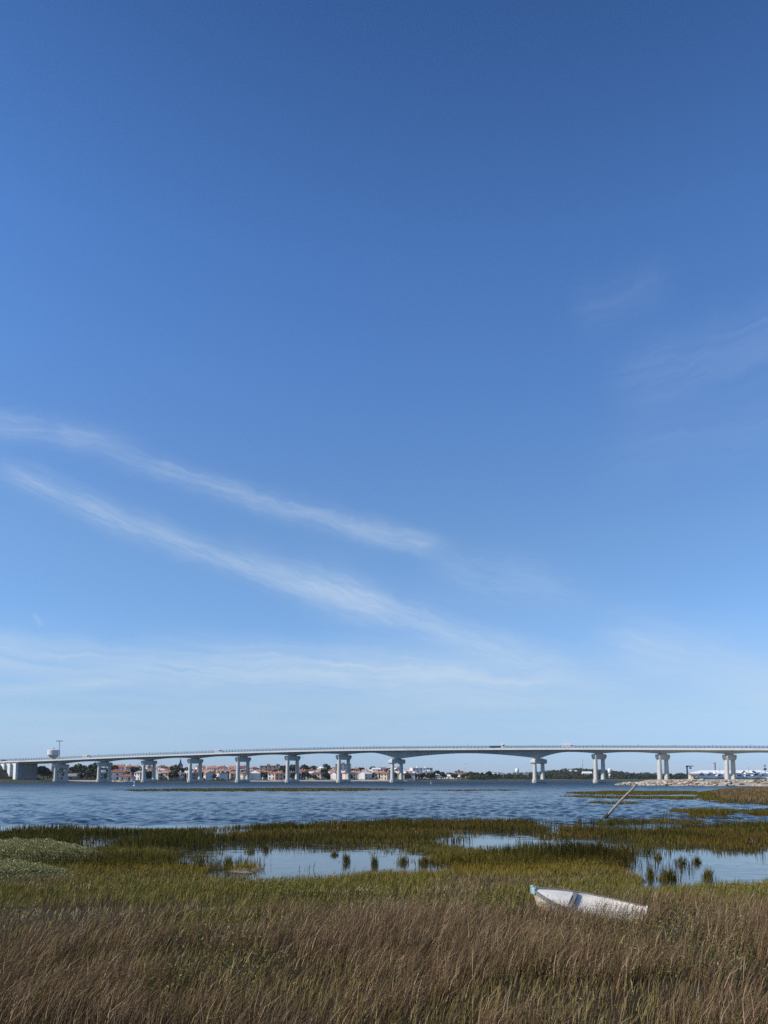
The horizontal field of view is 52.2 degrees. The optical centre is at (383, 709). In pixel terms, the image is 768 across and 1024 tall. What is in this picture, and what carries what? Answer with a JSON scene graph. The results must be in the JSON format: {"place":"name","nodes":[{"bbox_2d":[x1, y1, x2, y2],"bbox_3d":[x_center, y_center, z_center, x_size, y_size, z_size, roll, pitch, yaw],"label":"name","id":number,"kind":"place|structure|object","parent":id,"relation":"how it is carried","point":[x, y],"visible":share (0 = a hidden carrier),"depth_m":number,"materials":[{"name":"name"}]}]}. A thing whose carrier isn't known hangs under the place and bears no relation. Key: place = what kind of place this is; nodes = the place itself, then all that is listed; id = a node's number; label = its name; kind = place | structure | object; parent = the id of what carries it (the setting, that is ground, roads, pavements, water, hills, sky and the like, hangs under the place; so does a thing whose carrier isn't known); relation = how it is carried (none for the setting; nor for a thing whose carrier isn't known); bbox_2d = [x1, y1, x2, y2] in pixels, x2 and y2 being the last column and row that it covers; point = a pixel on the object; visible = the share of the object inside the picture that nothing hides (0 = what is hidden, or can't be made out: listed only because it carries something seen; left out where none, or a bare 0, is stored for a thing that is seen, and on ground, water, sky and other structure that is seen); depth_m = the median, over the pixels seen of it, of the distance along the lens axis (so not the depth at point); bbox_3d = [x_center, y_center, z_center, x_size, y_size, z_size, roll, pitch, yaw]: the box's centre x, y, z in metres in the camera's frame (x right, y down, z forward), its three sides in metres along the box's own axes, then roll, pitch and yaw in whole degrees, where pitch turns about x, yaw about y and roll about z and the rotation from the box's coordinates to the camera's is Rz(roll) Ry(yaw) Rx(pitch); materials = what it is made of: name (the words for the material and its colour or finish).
{"place":"outdoors","nodes":[
{"label":"outdoors","id":0,"kind":"place"},
{"bbox_2d":[0,780,767,888],"bbox_3d":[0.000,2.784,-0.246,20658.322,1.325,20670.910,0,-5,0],"label":"lagoon water","id":1,"kind":"structure","parent":0,"point":[91,804],"depth_m":66.08,"materials":[{"name":"blue liquid"}]},
{"bbox_2d":[244,846,258,852],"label":"grass tuft","id":2,"kind":"object","parent":1,"relation":"on","point":[249,850],"visible":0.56,"depth_m":29.53,"materials":[{"name":"green plant"}]},
{"bbox_2d":[256,844,271,850],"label":"grass tuft","id":3,"kind":"object","parent":1,"relation":"on","point":[265,848],"visible":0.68,"depth_m":30.31,"materials":[{"name":"green plant"}]},
{"bbox_2d":[340,851,350,861],"bbox_3d":[-1.310,5.022,26.200,0.468,0.761,0.400,0,-5,0],"label":"grass tuft","id":4,"kind":"object","parent":1,"relation":"on","point":[345,858],"visible":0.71,"depth_m":26.19,"materials":[{"name":"green plant"}]},
{"bbox_2d":[370,853,379,864],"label":"grass tuft","id":5,"kind":"object","parent":1,"relation":"on","point":[373,861],"visible":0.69,"depth_m":25.37,"materials":[{"name":"green plant"}]},
{"bbox_2d":[0,744,767,782],"bbox_3d":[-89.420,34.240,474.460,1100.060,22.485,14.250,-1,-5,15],"label":"road bridge","id":6,"kind":"structure","parent":1,"relation":"in","point":[22,769],"depth_m":450.10,"materials":[{"name":"concrete"}]},
{"bbox_2d":[562,743,573,747],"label":"box truck","id":7,"kind":"object","parent":6,"relation":"on","point":[567,746],"visible":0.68,"depth_m":421.80,"materials":[{"name":"metal"}]},
{"bbox_2d":[602,784,636,818],"bbox_3d":[15.859,6.680,53.718,0.273,4.268,0.280,45,15,23],"label":"wooden pole","id":8,"kind":"object","parent":1,"relation":"in","point":[606,816],"visible":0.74,"depth_m":53.58,"materials":[{"name":"grey wood"}]},
{"bbox_2d":[674,853,687,863],"bbox_3d":[9.782,5.018,25.659,0.531,0.674,0.479,0,-5,0],"label":"grass tuft","id":9,"kind":"object","parent":1,"relation":"on","point":[681,861],"visible":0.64,"depth_m":25.59,"materials":[{"name":"green plant"}]},
{"bbox_2d":[691,855,701,862],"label":"grass tuft","id":10,"kind":"object","parent":1,"relation":"on","point":[697,859],"visible":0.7,"depth_m":25.93,"materials":[{"name":"green plant"}]},
{"bbox_2d":[0,773,767,1023],"bbox_3d":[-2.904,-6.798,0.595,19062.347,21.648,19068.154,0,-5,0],"label":"ground","id":11,"kind":"structure","parent":0,"point":[616,1017],"depth_m":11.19,"materials":[{"name":"plant"}]},
{"bbox_2d":[0,765,12,778],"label":"embankment","id":12,"kind":"structure","parent":11,"relation":"on","point":[4,774],"depth_m":506.98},
{"bbox_2d":[0,858,76,882],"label":"salt shrub","id":13,"kind":"object","parent":11,"relation":"on","point":[16,864],"visible":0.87,"depth_m":21.03,"materials":[{"name":"green plant"}]},
{"bbox_2d":[37,766,51,779],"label":"leafy tree","id":14,"kind":"object","parent":11,"relation":"on","point":[42,770],"visible":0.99,"depth_m":520.37,"materials":[{"name":"green plant"}]},
{"bbox_2d":[0,837,103,864],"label":"salt shrub","id":15,"kind":"object","parent":11,"relation":"on","point":[38,844],"visible":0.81,"depth_m":25.24,"materials":[{"name":"green plant"}]},
{"bbox_2d":[47,748,58,776],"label":"water tower","id":16,"kind":"structure","parent":11,"relation":"on","point":[53,754],"depth_m":641.21,"materials":[{"name":"white concrete"}]},
{"bbox_2d":[57,770,63,778],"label":"house","id":17,"kind":"structure","parent":11,"relation":"on","point":[59,773],"depth_m":544.18,"materials":[{"name":"grey"}]},
{"bbox_2d":[22,846,105,860],"bbox_3d":[-10.465,4.705,25.524,2.775,0.533,2.203,0,-5,0],"label":"salt shrub","id":18,"kind":"object","parent":11,"relation":"on","point":[70,853],"visible":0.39,"depth_m":25.26,"materials":[{"name":"green plant"}]},
{"bbox_2d":[68,772,84,779],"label":"house","id":19,"kind":"structure","parent":11,"relation":"on","point":[72,776],"depth_m":558.99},
{"bbox_2d":[70,763,85,772],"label":"leafy tree","id":20,"kind":"object","parent":11,"relation":"on","point":[75,769],"visible":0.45,"depth_m":585.45,"materials":[{"name":"green plant"}]},
{"bbox_2d":[77,773,84,779],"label":"leafy tree","id":21,"kind":"object","parent":11,"relation":"on","point":[81,775],"visible":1,"depth_m":543.18,"materials":[{"name":"green plant"}]},
{"bbox_2d":[76,766,95,778],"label":"leafy tree","id":22,"kind":"object","parent":11,"relation":"on","point":[83,769],"visible":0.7,"depth_m":578.77,"materials":[{"name":"green plant"}]},
{"bbox_2d":[85,770,91,776],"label":"leafy tree","id":23,"kind":"object","parent":11,"relation":"on","point":[88,773],"visible":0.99,"depth_m":544.06,"materials":[{"name":"green plant"}]},
{"bbox_2d":[88,762,101,778],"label":"leafy tree","id":24,"kind":"object","parent":11,"relation":"on","point":[93,764],"visible":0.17,"depth_m":589.50,"materials":[{"name":"green plant"}]},
{"bbox_2d":[101,770,106,778],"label":"house","id":25,"kind":"structure","parent":11,"relation":"on","point":[103,772],"depth_m":558.25,"materials":[{"name":"white paint"}]},
{"bbox_2d":[106,765,118,771],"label":"leafy tree","id":26,"kind":"object","parent":11,"relation":"on","point":[113,767],"visible":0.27,"depth_m":579.94,"materials":[{"name":"green plant"}]},
{"bbox_2d":[107,768,127,779],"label":"house","id":27,"kind":"structure","parent":11,"relation":"on","point":[115,773],"depth_m":543.85,"materials":[{"name":"white paint"}]},
{"bbox_2d":[118,773,135,781],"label":"house","id":28,"kind":"structure","parent":11,"relation":"on","point":[130,777],"depth_m":532.00,"materials":[{"name":"white paint"}]},
{"bbox_2d":[129,766,138,773],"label":"leafy tree","id":29,"kind":"object","parent":11,"relation":"on","point":[133,769],"visible":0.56,"depth_m":582.83,"materials":[{"name":"green plant"}]},
{"bbox_2d":[134,771,148,779],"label":"house","id":30,"kind":"structure","parent":11,"relation":"on","point":[138,774],"depth_m":560.71,"materials":[{"name":"white paint"}]},
{"bbox_2d":[146,771,151,778],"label":"leafy tree","id":31,"kind":"object","parent":11,"relation":"on","point":[148,773],"visible":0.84,"depth_m":562.63,"materials":[{"name":"green plant"}]},
{"bbox_2d":[156,770,160,779],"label":"house","id":32,"kind":"structure","parent":11,"relation":"on","point":[158,775],"depth_m":571.93,"materials":[{"name":"white paint"}]},
{"bbox_2d":[160,770,170,779],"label":"house","id":33,"kind":"structure","parent":11,"relation":"on","point":[164,775],"depth_m":574.73,"materials":[{"name":"beige paint"}]},
{"bbox_2d":[169,772,178,776],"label":"leafy tree","id":34,"kind":"object","parent":11,"relation":"on","point":[174,774],"visible":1,"depth_m":575.21,"materials":[{"name":"green plant"}]},
{"bbox_2d":[166,764,182,771],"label":"leafy tree","id":35,"kind":"object","parent":11,"relation":"on","point":[172,767],"visible":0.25,"depth_m":625.11,"materials":[{"name":"green plant"}]},
{"bbox_2d":[173,767,181,771],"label":"leafy tree","id":36,"kind":"object","parent":11,"relation":"on","point":[175,769],"visible":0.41,"depth_m":612.95,"materials":[{"name":"green plant"}]},
{"bbox_2d":[177,771,184,780],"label":"house","id":37,"kind":"structure","parent":11,"relation":"on","point":[181,775],"depth_m":577.82,"materials":[{"name":"white paint"}]},
{"bbox_2d":[187,771,196,778],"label":"house","id":38,"kind":"structure","parent":11,"relation":"on","point":[194,775],"depth_m":589.45,"materials":[{"name":"grey paint"}]},
{"bbox_2d":[202,770,214,779],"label":"house","id":39,"kind":"structure","parent":11,"relation":"on","point":[207,775],"depth_m":594.73,"materials":[{"name":"white paint"}]},
{"bbox_2d":[207,765,218,769],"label":"house","id":40,"kind":"structure","parent":11,"relation":"on","point":[213,767],"depth_m":735.79,"materials":[{"name":"orange tile"}]},
{"bbox_2d":[216,771,227,779],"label":"house","id":41,"kind":"structure","parent":11,"relation":"on","point":[221,775],"depth_m":598.66,"materials":[{"name":"white paint"}]},
{"bbox_2d":[223,856,233,865],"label":"grass tuft","id":42,"kind":"object","parent":11,"relation":"on","point":[228,860],"visible":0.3,"depth_m":25.09,"materials":[{"name":"green plant"}]},
{"bbox_2d":[229,771,235,779],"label":"house","id":43,"kind":"structure","parent":11,"relation":"on","point":[232,775],"depth_m":619.71,"materials":[{"name":"beige paint"}]},
{"bbox_2d":[240,771,251,779],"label":"house","id":44,"kind":"structure","parent":11,"relation":"on","point":[242,775],"depth_m":606.36,"materials":[{"name":"beige paint"}]},
{"bbox_2d":[251,770,259,779],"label":"house","id":45,"kind":"structure","parent":11,"relation":"on","point":[255,775],"depth_m":611.54,"materials":[{"name":"paint"}]},
{"bbox_2d":[260,764,276,770],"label":"apartment block","id":46,"kind":"structure","parent":11,"relation":"on","point":[269,767],"depth_m":758.63,"materials":[{"name":"beige paint"}]},
{"bbox_2d":[267,772,274,779],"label":"house","id":47,"kind":"structure","parent":11,"relation":"on","point":[270,775],"depth_m":644.66,"materials":[{"name":"white paint"}]},
{"bbox_2d":[273,770,283,779],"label":"house","id":48,"kind":"structure","parent":11,"relation":"on","point":[278,775],"depth_m":627.59,"materials":[{"name":"paint"}]},
{"bbox_2d":[278,765,294,771],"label":"leafy tree","id":49,"kind":"object","parent":11,"relation":"on","point":[292,769],"visible":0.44,"depth_m":698.21,"materials":[{"name":"green plant"}]},
{"bbox_2d":[300,764,311,769],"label":"leafy tree","id":50,"kind":"object","parent":11,"relation":"on","point":[304,766],"visible":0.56,"depth_m":833.99,"materials":[{"name":"green plant"}]},
{"bbox_2d":[303,771,310,779],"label":"leafy tree","id":51,"kind":"object","parent":11,"relation":"on","point":[306,773],"visible":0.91,"depth_m":649.67,"materials":[{"name":"green plant"}]},
{"bbox_2d":[311,771,322,779],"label":"house","id":52,"kind":"structure","parent":11,"relation":"on","point":[319,774],"depth_m":643.77,"materials":[{"name":"white paint"}]},
{"bbox_2d":[330,772,341,779],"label":"house","id":53,"kind":"structure","parent":11,"relation":"on","point":[333,775],"depth_m":671.64,"materials":[{"name":"white paint"}]},
{"bbox_2d":[59,777,623,781],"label":"shore scrub","id":54,"kind":"object","parent":11,"relation":"on","point":[78,778],"visible":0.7,"depth_m":592.73,"materials":[{"name":"green plant"}]},
{"bbox_2d":[335,762,350,770],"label":"apartment block","id":55,"kind":"structure","parent":11,"relation":"on","point":[343,766],"depth_m":771.84,"materials":[{"name":"white paint"}]},
{"bbox_2d":[342,771,357,779],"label":"house","id":56,"kind":"structure","parent":11,"relation":"on","point":[354,774],"depth_m":655.49,"materials":[{"name":"beige paint"}]},
{"bbox_2d":[37,767,686,779],"bbox_3d":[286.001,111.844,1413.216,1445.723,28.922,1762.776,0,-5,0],"label":"woodland","id":57,"kind":"object","parent":11,"relation":"on","point":[564,772],"visible":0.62,"depth_m":1051.71,"materials":[{"name":"green plant"}]},
{"bbox_2d":[358,771,371,779],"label":"house","id":58,"kind":"structure","parent":11,"relation":"on","point":[365,775],"depth_m":686.01,"materials":[{"name":"white paint"}]},
{"bbox_2d":[371,770,380,778],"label":"house","id":59,"kind":"structure","parent":11,"relation":"on","point":[376,775],"depth_m":694.85,"materials":[{"name":"white paint"}]},
{"bbox_2d":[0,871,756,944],"bbox_3d":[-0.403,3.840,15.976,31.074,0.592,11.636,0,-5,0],"label":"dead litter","id":60,"kind":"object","parent":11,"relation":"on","point":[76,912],"visible":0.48,"depth_m":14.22,"materials":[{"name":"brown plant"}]},
{"bbox_2d":[0,877,767,1023],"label":"dry marsh rush","id":61,"kind":"object","parent":11,"relation":"on","point":[346,933],"visible":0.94,"depth_m":9.54,"materials":[{"name":"brown plant"}]},
{"bbox_2d":[0,808,767,870],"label":"cordgrass","id":62,"kind":"object","parent":11,"relation":"on","point":[192,837],"visible":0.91,"depth_m":34.45,"materials":[{"name":"green plant"}]},
{"bbox_2d":[380,771,389,779],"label":"house","id":63,"kind":"structure","parent":11,"relation":"on","point":[384,775],"depth_m":666.10,"materials":[{"name":"beige paint"}]},
{"bbox_2d":[393,853,414,862],"bbox_3d":[0.658,5.062,25.970,0.697,0.640,0.445,2,-5,-17],"label":"grass tuft","id":64,"kind":"object","parent":11,"relation":"on","point":[402,860],"visible":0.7,"depth_m":25.91,"materials":[{"name":"green plant"}]},
{"bbox_2d":[408,771,414,779],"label":"house","id":65,"kind":"structure","parent":11,"relation":"on","point":[412,774],"depth_m":703.95,"materials":[{"name":"white paint"}]},
{"bbox_2d":[410,766,425,773],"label":"apartment block","id":66,"kind":"structure","parent":11,"relation":"on","point":[418,769],"depth_m":823.98,"materials":[{"name":"white paint"}]},
{"bbox_2d":[415,854,428,863],"bbox_3d":[1.277,5.034,25.679,0.470,0.646,0.326,-2,-5,18],"label":"grass tuft","id":67,"kind":"object","parent":11,"relation":"on","point":[425,861],"visible":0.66,"depth_m":25.62,"materials":[{"name":"green plant"}]},
{"bbox_2d":[454,770,462,774],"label":"house","id":68,"kind":"structure","parent":11,"relation":"on","point":[459,772],"depth_m":966.59,"materials":[{"name":"white paint"}]},
{"bbox_2d":[530,885,647,922],"bbox_3d":[3.672,3.609,14.187,2.058,0.610,1.032,3,8,21],"label":"rowing boat","id":69,"kind":"object","parent":11,"relation":"on","point":[568,895],"visible":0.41,"depth_m":14.36,"materials":[{"name":"paint"}]},
{"bbox_2d":[645,865,654,877],"bbox_3d":[7.493,4.680,22.016,0.324,0.714,0.277,0,-5,0],"label":"grass tuft","id":70,"kind":"object","parent":11,"relation":"on","point":[650,872],"visible":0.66,"depth_m":22.00,"materials":[{"name":"green plant"}]},
{"bbox_2d":[651,852,663,858],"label":"grass tuft","id":71,"kind":"object","parent":11,"relation":"on","point":[658,857],"visible":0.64,"depth_m":27.30,"materials":[{"name":"green plant"}]},
{"bbox_2d":[647,864,682,880],"bbox_3d":[7.777,4.602,21.646,0.955,0.804,0.603,-2,-5,17],"label":"grass tuft","id":72,"kind":"object","parent":11,"relation":"on","point":[668,875],"visible":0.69,"depth_m":21.56,"materials":[{"name":"green plant"}]},
{"bbox_2d":[686,766,691,778],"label":"slewing crane","id":73,"kind":"object","parent":11,"relation":"on","point":[687,770],"visible":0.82,"depth_m":408.96,"materials":[{"name":"metal"}]},
{"bbox_2d":[689,774,706,778],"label":"quay shed","id":74,"kind":"structure","parent":11,"relation":"on","point":[694,775],"depth_m":432.90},
{"bbox_2d":[693,773,706,778],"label":"motor yacht","id":75,"kind":"object","parent":11,"relation":"on","point":[701,775],"visible":0.74,"depth_m":419.60,"materials":[{"name":"white plastic"}]},
{"bbox_2d":[699,863,719,878],"bbox_3d":[9.038,4.636,21.805,0.556,0.765,0.388,0,-5,0],"label":"grass tuft","id":76,"kind":"object","parent":11,"relation":"on","point":[708,874],"visible":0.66,"depth_m":21.78,"materials":[{"name":"green plant"}]},
{"bbox_2d":[704,772,717,778],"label":"motor yacht","id":77,"kind":"object","parent":11,"relation":"on","point":[710,775],"visible":0.96,"depth_m":413.05,"materials":[{"name":"white plastic"}]},
{"bbox_2d":[716,774,724,778],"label":"motor yacht","id":78,"kind":"object","parent":11,"relation":"on","point":[720,776],"visible":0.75,"depth_m":415.59,"materials":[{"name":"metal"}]},
{"bbox_2d":[688,762,767,778],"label":"boat hangar","id":79,"kind":"structure","parent":11,"relation":"on","point":[713,770],"depth_m":492.45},
{"bbox_2d":[742,767,757,778],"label":"motor yacht","id":80,"kind":"object","parent":11,"relation":"on","point":[748,776],"visible":0.97,"depth_m":405.77,"materials":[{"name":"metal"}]},
{"bbox_2d":[757,773,767,778],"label":"motor yacht","id":81,"kind":"object","parent":11,"relation":"on","point":[764,775],"visible":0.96,"depth_m":403.18,"materials":[{"name":"white plastic"}]},
{"bbox_2d":[0,0,767,774],"label":"sky","id":82,"kind":"structure","parent":0,"point":[373,373],"materials":[{"name":"blue"}]},
{"bbox_2d":[114,786,767,880],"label":"tidal flat grass","id":83,"kind":"structure","parent":0,"point":[749,793],"depth_m":119.30,"materials":[{"name":"green plant"}]}
]}

